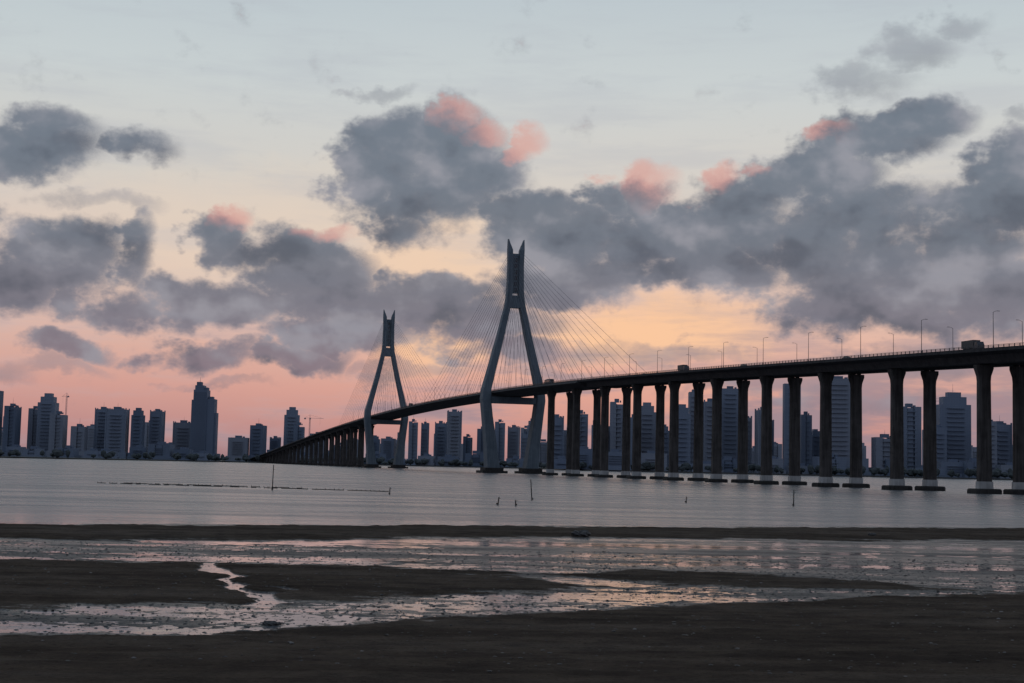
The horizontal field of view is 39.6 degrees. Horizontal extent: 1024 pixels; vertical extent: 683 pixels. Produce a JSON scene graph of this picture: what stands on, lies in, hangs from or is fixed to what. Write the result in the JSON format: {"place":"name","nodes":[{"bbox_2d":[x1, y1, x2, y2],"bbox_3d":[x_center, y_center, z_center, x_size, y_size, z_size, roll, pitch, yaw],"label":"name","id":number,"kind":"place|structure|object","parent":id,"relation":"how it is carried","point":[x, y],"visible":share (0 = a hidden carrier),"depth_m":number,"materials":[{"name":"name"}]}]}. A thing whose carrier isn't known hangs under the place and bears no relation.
{"place":"outdoors","nodes":[
{"label":"outdoors","id":0,"kind":"place"},
{"bbox_2d":[0,391,3,445],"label":"apartment tower","id":1,"kind":"structure","parent":0,"point":[1,402],"depth_m":2805.08,"materials":[{"name":"concrete"}]},
{"bbox_2d":[2,403,20,453],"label":"apartment tower","id":2,"kind":"structure","parent":0,"point":[11,426],"depth_m":2773.71,"materials":[{"name":"concrete"}]},
{"bbox_2d":[16,405,21,444],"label":"office tower","id":3,"kind":"structure","parent":0,"point":[20,423],"depth_m":2863.59,"materials":[{"name":"concrete"}]},
{"bbox_2d":[27,406,37,450],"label":"apartment tower","id":4,"kind":"structure","parent":0,"point":[32,426],"depth_m":2830.83,"materials":[{"name":"concrete"}]},
{"bbox_2d":[46,411,67,456],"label":"apartment tower","id":5,"kind":"structure","parent":0,"point":[58,424],"depth_m":2770.66,"materials":[{"name":"concrete"}]},
{"bbox_2d":[70,424,87,455],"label":"apartment tower","id":6,"kind":"structure","parent":0,"point":[79,436],"depth_m":2766.97,"materials":[{"name":"concrete"}]},
{"bbox_2d":[86,423,93,450],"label":"apartment tower","id":7,"kind":"structure","parent":0,"point":[90,440],"depth_m":3482.38,"materials":[{"name":"concrete"}]},
{"bbox_2d":[93,407,112,450],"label":"office tower","id":8,"kind":"structure","parent":0,"point":[99,430],"depth_m":2817.79,"materials":[{"name":"concrete"}]},
{"bbox_2d":[104,407,129,458],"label":"office tower","id":9,"kind":"structure","parent":0,"point":[116,436],"depth_m":2772.65,"materials":[{"name":"concrete"}]},
{"bbox_2d":[127,408,144,455],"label":"office tower","id":10,"kind":"structure","parent":0,"point":[137,427],"depth_m":2779.11,"materials":[{"name":"concrete"}]},
{"bbox_2d":[144,420,149,447],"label":"apartment tower","id":11,"kind":"structure","parent":0,"point":[146,438],"depth_m":3664.29,"materials":[{"name":"concrete"}]},
{"bbox_2d":[149,409,165,443],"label":"office tower","id":12,"kind":"structure","parent":0,"point":[157,426],"depth_m":2817.60,"materials":[{"name":"concrete"}]},
{"bbox_2d":[172,420,190,448],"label":"apartment tower","id":13,"kind":"structure","parent":0,"point":[181,433],"depth_m":2865.48,"materials":[{"name":"concrete"}]},
{"bbox_2d":[190,377,219,460],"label":"office tower","id":14,"kind":"structure","parent":0,"point":[204,427],"depth_m":2826.07,"materials":[{"name":"glass"}]},
{"bbox_2d":[269,436,280,449],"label":"apartment tower","id":15,"kind":"structure","parent":0,"point":[275,441],"depth_m":2841.93,"materials":[{"name":"concrete"}]},
{"bbox_2d":[283,407,299,445],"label":"office tower","id":16,"kind":"structure","parent":0,"point":[291,418],"depth_m":2883.54,"materials":[{"name":"concrete"}]},
{"bbox_2d":[293,422,304,458],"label":"apartment tower","id":17,"kind":"structure","parent":0,"point":[298,432],"depth_m":2835.10,"materials":[{"name":"concrete"}]},
{"bbox_2d":[304,440,323,462],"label":"apartment tower","id":18,"kind":"structure","parent":0,"point":[313,449],"depth_m":2812.46,"materials":[{"name":"concrete"}]},
{"bbox_2d":[373,435,379,455],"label":"apartment tower","id":19,"kind":"structure","parent":0,"point":[376,439],"depth_m":2866.06,"materials":[{"name":"concrete"}]},
{"bbox_2d":[381,436,395,458],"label":"apartment tower","id":20,"kind":"structure","parent":0,"point":[388,446],"depth_m":2799.29,"materials":[{"name":"concrete"}]},
{"bbox_2d":[406,418,417,464],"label":"apartment tower","id":21,"kind":"structure","parent":0,"point":[413,439],"depth_m":2780.04,"materials":[{"name":"concrete"}]},
{"bbox_2d":[420,418,428,455],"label":"apartment tower","id":22,"kind":"structure","parent":0,"point":[425,438],"depth_m":2802.16,"materials":[{"name":"concrete"}]},
{"bbox_2d":[434,421,446,462],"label":"apartment tower","id":23,"kind":"structure","parent":0,"point":[440,438],"depth_m":2860.93,"materials":[{"name":"concrete"}]},
{"bbox_2d":[446,409,462,465],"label":"office tower","id":24,"kind":"structure","parent":0,"point":[454,432],"depth_m":2787.19,"materials":[{"name":"concrete"}]},
{"bbox_2d":[461,444,462,459],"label":"apartment tower","id":25,"kind":"structure","parent":0,"point":[461,451],"depth_m":3334.05,"materials":[{"name":"concrete"}]},
{"bbox_2d":[463,434,472,461],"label":"apartment tower","id":26,"kind":"structure","parent":0,"point":[467,443],"depth_m":2831.13,"materials":[{"name":"concrete"}]},
{"bbox_2d":[477,426,482,454],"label":"apartment tower","id":27,"kind":"structure","parent":0,"point":[479,441],"depth_m":2837.97,"materials":[{"name":"concrete"}]},
{"bbox_2d":[495,419,504,466],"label":"apartment tower","id":28,"kind":"structure","parent":0,"point":[500,433],"depth_m":2812.33,"materials":[{"name":"concrete"}]},
{"bbox_2d":[0,456,1012,479],"bbox_3d":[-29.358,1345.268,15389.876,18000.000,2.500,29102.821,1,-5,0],"label":"shore ground","id":29,"kind":"structure","parent":0,"point":[466,466],"depth_m":2186.80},
{"bbox_2d":[3,444,25,456],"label":"building","id":30,"kind":"structure","parent":29,"relation":"on","point":[13,447],"depth_m":2616.29,"materials":[{"name":"concrete"}]},
{"bbox_2d":[21,446,46,456],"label":"building","id":31,"kind":"structure","parent":29,"relation":"on","point":[30,452],"depth_m":2580.62,"materials":[{"name":"concrete"}]},
{"bbox_2d":[36,393,58,454],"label":"office tower","id":32,"kind":"structure","parent":29,"relation":"on","point":[48,404],"depth_m":2808.63,"materials":[{"name":"concrete"}]},
{"bbox_2d":[58,445,81,457],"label":"building","id":33,"kind":"structure","parent":29,"relation":"on","point":[74,452],"depth_m":2593.63,"materials":[{"name":"concrete"}]},
{"bbox_2d":[82,448,98,457],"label":"building","id":34,"kind":"structure","parent":29,"relation":"on","point":[87,454],"depth_m":2588.84,"materials":[{"name":"concrete"}]},
{"bbox_2d":[91,449,119,458],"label":"building","id":35,"kind":"structure","parent":29,"relation":"on","point":[107,451],"depth_m":2591.82,"materials":[{"name":"concrete"}]},
{"bbox_2d":[127,445,147,458],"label":"building","id":36,"kind":"structure","parent":29,"relation":"on","point":[140,449],"depth_m":2619.62,"materials":[{"name":"concrete"}]},
{"bbox_2d":[146,435,174,459],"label":"building","id":37,"kind":"structure","parent":29,"relation":"on","point":[163,450],"depth_m":2608.57,"materials":[{"name":"concrete"}]},
{"bbox_2d":[171,447,192,459],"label":"building","id":38,"kind":"structure","parent":29,"relation":"on","point":[183,451],"depth_m":2598.40,"materials":[{"name":"concrete"}]},
{"bbox_2d":[193,451,212,460],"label":"building","id":39,"kind":"structure","parent":29,"relation":"on","point":[202,456],"depth_m":2592.35,"materials":[{"name":"concrete"}]},
{"bbox_2d":[225,436,248,460],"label":"apartment tower","id":40,"kind":"structure","parent":29,"relation":"on","point":[238,446],"depth_m":2779.16,"materials":[{"name":"concrete"}]},
{"bbox_2d":[248,423,266,461],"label":"apartment tower","id":41,"kind":"structure","parent":29,"relation":"on","point":[258,438],"depth_m":2789.37,"materials":[{"name":"concrete"}]},
{"bbox_2d":[364,451,387,464],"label":"building","id":42,"kind":"structure","parent":29,"relation":"on","point":[380,455],"depth_m":2588.26,"materials":[{"name":"concrete"}]},
{"bbox_2d":[418,454,435,465],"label":"building","id":43,"kind":"structure","parent":29,"relation":"on","point":[431,461],"depth_m":2583.18,"materials":[{"name":"concrete"}]},
{"bbox_2d":[436,454,460,465],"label":"building","id":44,"kind":"structure","parent":29,"relation":"on","point":[447,458],"depth_m":2588.23,"materials":[{"name":"concrete"}]},
{"bbox_2d":[463,451,483,466],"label":"building","id":45,"kind":"structure","parent":29,"relation":"on","point":[476,458],"depth_m":2589.05,"materials":[{"name":"concrete"}]},
{"bbox_2d":[0,449,1012,478],"bbox_3d":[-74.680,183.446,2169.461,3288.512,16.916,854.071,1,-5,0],"label":"distant trees","id":46,"kind":"object","parent":29,"relation":"on","point":[648,465],"visible":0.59,"depth_m":2118.20,"materials":[{"name":"green plant"}]},
{"bbox_2d":[505,451,523,466],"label":"building","id":47,"kind":"structure","parent":29,"relation":"on","point":[520,461],"depth_m":2614.58,"materials":[{"name":"concrete"}]},
{"bbox_2d":[521,432,527,458],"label":"apartment tower","id":48,"kind":"structure","parent":29,"relation":"on","point":[524,437],"depth_m":2774.41,"materials":[{"name":"concrete"}]},
{"bbox_2d":[527,418,530,433],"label":"office tower","id":49,"kind":"structure","parent":29,"relation":"on","point":[528,425],"depth_m":2778.77,"materials":[{"name":"concrete"}]},
{"bbox_2d":[554,414,563,458],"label":"apartment tower","id":50,"kind":"structure","parent":29,"relation":"on","point":[559,437],"depth_m":2090.03,"materials":[{"name":"concrete"}]},
{"bbox_2d":[554,456,565,468],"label":"building","id":51,"kind":"structure","parent":29,"relation":"on","point":[560,462],"depth_m":2029.99,"materials":[{"name":"concrete"}]},
{"bbox_2d":[579,442,592,469],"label":"building","id":52,"kind":"structure","parent":29,"relation":"on","point":[586,455],"depth_m":2047.98,"materials":[{"name":"concrete"}]},
{"bbox_2d":[609,399,622,451],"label":"apartment tower","id":53,"kind":"structure","parent":29,"relation":"on","point":[616,418],"depth_m":2113.47,"materials":[{"name":"concrete"}]},
{"bbox_2d":[608,449,630,469],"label":"building","id":54,"kind":"structure","parent":29,"relation":"on","point":[614,459],"depth_m":2026.18,"materials":[{"name":"concrete"}]},
{"bbox_2d":[641,402,655,452],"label":"office tower","id":55,"kind":"structure","parent":29,"relation":"on","point":[648,427],"depth_m":2145.74,"materials":[{"name":"concrete"}]},
{"bbox_2d":[641,451,667,470],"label":"building","id":56,"kind":"structure","parent":29,"relation":"on","point":[649,456],"depth_m":2041.92,"materials":[{"name":"concrete"}]},
{"bbox_2d":[667,460,686,471],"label":"building","id":57,"kind":"structure","parent":29,"relation":"on","point":[679,464],"depth_m":2061.65,"materials":[{"name":"concrete"}]},
{"bbox_2d":[688,388,693,462],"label":"apartment tower","id":58,"kind":"structure","parent":29,"relation":"on","point":[691,402],"depth_m":2123.95,"materials":[{"name":"concrete"}]},
{"bbox_2d":[690,461,723,471],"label":"building","id":59,"kind":"structure","parent":29,"relation":"on","point":[706,463],"depth_m":2030.54,"materials":[{"name":"concrete"}]},
{"bbox_2d":[722,456,736,472],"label":"building","id":60,"kind":"structure","parent":29,"relation":"on","point":[729,466],"depth_m":2049.57,"materials":[{"name":"concrete"}]},
{"bbox_2d":[722,386,737,461],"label":"apartment tower","id":61,"kind":"structure","parent":29,"relation":"on","point":[729,420],"depth_m":2154.75,"materials":[{"name":"concrete"}]},
{"bbox_2d":[748,416,751,472],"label":"apartment tower","id":62,"kind":"structure","parent":29,"relation":"on","point":[749,441],"depth_m":2139.60,"materials":[{"name":"concrete"}]},
{"bbox_2d":[757,456,785,473],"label":"building","id":63,"kind":"structure","parent":29,"relation":"on","point":[778,462],"depth_m":2028.51,"materials":[{"name":"concrete"}]},
{"bbox_2d":[782,383,800,469],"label":"apartment tower","id":64,"kind":"structure","parent":29,"relation":"on","point":[785,430],"depth_m":2085.07,"materials":[{"name":"concrete"}]},
{"bbox_2d":[786,459,808,473],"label":"building","id":65,"kind":"structure","parent":29,"relation":"on","point":[802,465],"depth_m":2059.43,"materials":[{"name":"concrete"}]},
{"bbox_2d":[812,453,846,474],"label":"building","id":66,"kind":"structure","parent":29,"relation":"on","point":[838,462],"depth_m":2028.51,"materials":[{"name":"concrete"}]},
{"bbox_2d":[846,458,870,475],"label":"building","id":67,"kind":"structure","parent":29,"relation":"on","point":[865,462],"depth_m":2035.08,"materials":[{"name":"concrete"}]},
{"bbox_2d":[869,434,889,475],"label":"apartment tower","id":68,"kind":"structure","parent":29,"relation":"on","point":[880,449],"depth_m":2068.07,"materials":[{"name":"concrete"}]},
{"bbox_2d":[883,459,889,475],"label":"building","id":69,"kind":"structure","parent":29,"relation":"on","point":[886,462],"depth_m":2059.15,"materials":[{"name":"concrete"}]},
{"bbox_2d":[903,403,921,475],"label":"apartment tower","id":70,"kind":"structure","parent":29,"relation":"on","point":[912,437],"depth_m":2145.71,"materials":[{"name":"concrete"}]},
{"bbox_2d":[911,465,947,476],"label":"building","id":71,"kind":"structure","parent":29,"relation":"on","point":[942,472],"depth_m":2027.11,"materials":[{"name":"concrete"}]},
{"bbox_2d":[937,459,962,477],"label":"building","id":72,"kind":"structure","parent":29,"relation":"on","point":[955,465],"depth_m":2056.12,"materials":[{"name":"concrete"}]},
{"bbox_2d":[936,392,970,460],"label":"office tower","id":73,"kind":"structure","parent":29,"relation":"on","point":[953,412],"depth_m":2157.19,"materials":[{"name":"concrete"}]},
{"bbox_2d":[961,458,976,477],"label":"building","id":74,"kind":"structure","parent":29,"relation":"on","point":[970,463],"depth_m":2043.74,"materials":[{"name":"concrete"}]},
{"bbox_2d":[993,462,1012,478],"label":"building","id":75,"kind":"structure","parent":29,"relation":"on","point":[1006,467],"depth_m":2055.43,"materials":[{"name":"concrete"}]},
{"bbox_2d":[0,523,1023,682],"bbox_3d":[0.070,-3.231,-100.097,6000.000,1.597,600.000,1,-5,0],"label":"tidal flat ground","id":76,"kind":"structure","parent":0,"point":[671,654],"depth_m":51.66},
{"bbox_2d":[262,620,277,625],"bbox_3d":[-7.810,9.121,45.852,0.537,0.248,0.289,1,-5,0],"label":"boulder","id":77,"kind":"object","parent":76,"relation":"on","point":[270,623],"visible":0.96,"depth_m":45.81,"materials":[{"name":"stone"}]},
{"bbox_2d":[0,539,1023,676],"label":"pebbles","id":78,"kind":"object","parent":76,"relation":"on","point":[542,599],"visible":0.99,"depth_m":62.43,"materials":[{"name":"stone"}]},
{"bbox_2d":[571,530,590,536],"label":"boulder","id":79,"kind":"object","parent":76,"relation":"on","point":[585,533],"visible":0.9,"depth_m":107.47,"materials":[{"name":"stone"}]},
{"bbox_2d":[0,458,1023,634],"bbox_3d":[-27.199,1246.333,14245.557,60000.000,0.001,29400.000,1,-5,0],"label":"water","id":80,"kind":"structure","parent":0,"point":[55,491],"depth_m":174.23,"materials":[{"name":"grey liquid"}]},
{"bbox_2d":[97,482,388,491],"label":"oyster rack","id":81,"kind":"object","parent":80,"relation":"in","point":[240,486],"visible":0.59,"depth_m":275.98,"materials":[{"name":"brown wood"}]},
{"bbox_2d":[250,239,1023,494],"bbox_3d":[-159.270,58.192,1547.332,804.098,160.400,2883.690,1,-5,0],"label":"cable stayed bridge","id":82,"kind":"structure","parent":80,"relation":"in","point":[982,361],"depth_m":658.26,"materials":[{"name":"concrete"}]},
{"bbox_2d":[677,365,687,370],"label":"box truck","id":83,"kind":"object","parent":82,"relation":"on","point":[679,367],"visible":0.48,"depth_m":637.35,"materials":[{"name":"paint"}]},
{"bbox_2d":[860,326,862,356],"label":"street lamp","id":84,"kind":"object","parent":82,"relation":"on","point":[860,341],"visible":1,"depth_m":479.69,"materials":[{"name":"metal"}]},
{"bbox_2d":[921,319,923,352],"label":"street lamp","id":85,"kind":"object","parent":82,"relation":"on","point":[921,335],"visible":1,"depth_m":443.00,"materials":[{"name":"metal"}]},
{"bbox_2d":[961,340,984,348],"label":"box truck","id":86,"kind":"object","parent":82,"relation":"on","point":[974,343],"visible":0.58,"depth_m":418.88,"materials":[{"name":"paint"}]},
{"bbox_2d":[0,0,1023,466],"label":"sky","id":87,"kind":"structure","parent":0,"point":[236,196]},
{"bbox_2d":[507,425,519,459],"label":"apartment tower","id":88,"kind":"structure","parent":0,"point":[513,444],"depth_m":2829.43,"materials":[{"name":"concrete"}]},
{"bbox_2d":[520,426,526,456],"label":"apartment tower","id":89,"kind":"structure","parent":0,"point":[523,430],"depth_m":3486.62,"materials":[{"name":"concrete"}]},
{"bbox_2d":[539,439,546,467],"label":"apartment tower","id":90,"kind":"structure","parent":0,"point":[543,452],"depth_m":3504.03,"materials":[{"name":"concrete"}]},
{"bbox_2d":[563,430,566,458],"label":"apartment tower","id":91,"kind":"structure","parent":0,"point":[565,442],"depth_m":2136.38,"materials":[{"name":"concrete"}]},
{"bbox_2d":[580,410,587,448],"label":"apartment tower","id":92,"kind":"structure","parent":0,"point":[583,428],"depth_m":2113.58,"materials":[{"name":"concrete"}]},
{"bbox_2d":[591,425,592,448],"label":"apartment tower","id":93,"kind":"structure","parent":0,"point":[591,436],"depth_m":2098.77,"materials":[{"name":"concrete"}]},
{"bbox_2d":[630,414,632,469],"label":"apartment tower","id":94,"kind":"structure","parent":0,"point":[631,431],"depth_m":2096.40,"materials":[{"name":"concrete"}]},
{"bbox_2d":[664,424,668,465],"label":"apartment tower","id":95,"kind":"structure","parent":0,"point":[666,441],"depth_m":2133.62,"materials":[{"name":"concrete"}]},
{"bbox_2d":[678,404,692,471],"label":"office tower","id":96,"kind":"structure","parent":0,"point":[684,435],"depth_m":2093.54,"materials":[{"name":"concrete"}]},
{"bbox_2d":[703,398,711,460],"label":"office tower","id":97,"kind":"structure","parent":0,"point":[707,421],"depth_m":2122.67,"materials":[{"name":"concrete"}]},
{"bbox_2d":[752,446,753,463],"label":"apartment tower","id":98,"kind":"structure","parent":0,"point":[752,454],"depth_m":3455.47,"materials":[{"name":"concrete"}]},
{"bbox_2d":[752,407,760,472],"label":"office tower","id":99,"kind":"structure","parent":0,"point":[757,446],"depth_m":2100.76,"materials":[{"name":"concrete"}]},
{"bbox_2d":[772,420,773,455],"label":"apartment tower","id":100,"kind":"structure","parent":0,"point":[772,437],"depth_m":2167.57,"materials":[{"name":"concrete"}]},
{"bbox_2d":[774,442,781,458],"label":"apartment tower","id":101,"kind":"structure","parent":0,"point":[777,450],"depth_m":3501.58,"materials":[{"name":"concrete"}]},
{"bbox_2d":[801,411,811,465],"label":"apartment tower","id":102,"kind":"structure","parent":0,"point":[806,437],"depth_m":2107.59,"materials":[{"name":"concrete"}]},
{"bbox_2d":[812,429,819,456],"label":"apartment tower","id":103,"kind":"structure","parent":0,"point":[815,442],"depth_m":2141.71,"materials":[{"name":"concrete"}]},
{"bbox_2d":[832,376,849,457],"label":"apartment tower","id":104,"kind":"structure","parent":0,"point":[840,416],"depth_m":2081.98,"materials":[{"name":"concrete"}]},
{"bbox_2d":[862,443,865,457],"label":"apartment tower","id":105,"kind":"structure","parent":0,"point":[863,451],"depth_m":3511.49,"materials":[{"name":"concrete"}]},
{"bbox_2d":[922,430,922,464],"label":"apartment tower","id":106,"kind":"structure","parent":0,"point":[922,447],"depth_m":3404.30,"materials":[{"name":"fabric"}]},
{"bbox_2d":[936,425,946,461],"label":"apartment tower","id":107,"kind":"structure","parent":0,"point":[941,433],"depth_m":2123.45,"materials":[{"name":"concrete"}]},
{"bbox_2d":[973,447,976,457],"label":"apartment tower","id":108,"kind":"structure","parent":0,"point":[974,452],"depth_m":3619.40,"materials":[{"name":"concrete"}]},
{"bbox_2d":[991,420,996,477],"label":"apartment tower","id":109,"kind":"structure","parent":0,"point":[994,442],"depth_m":2099.18,"materials":[{"name":"concrete"}]},
{"bbox_2d":[997,415,1012,464],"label":"apartment tower","id":110,"kind":"structure","parent":0,"point":[1004,443],"depth_m":2139.25,"materials":[{"name":"concrete"}]}
]}

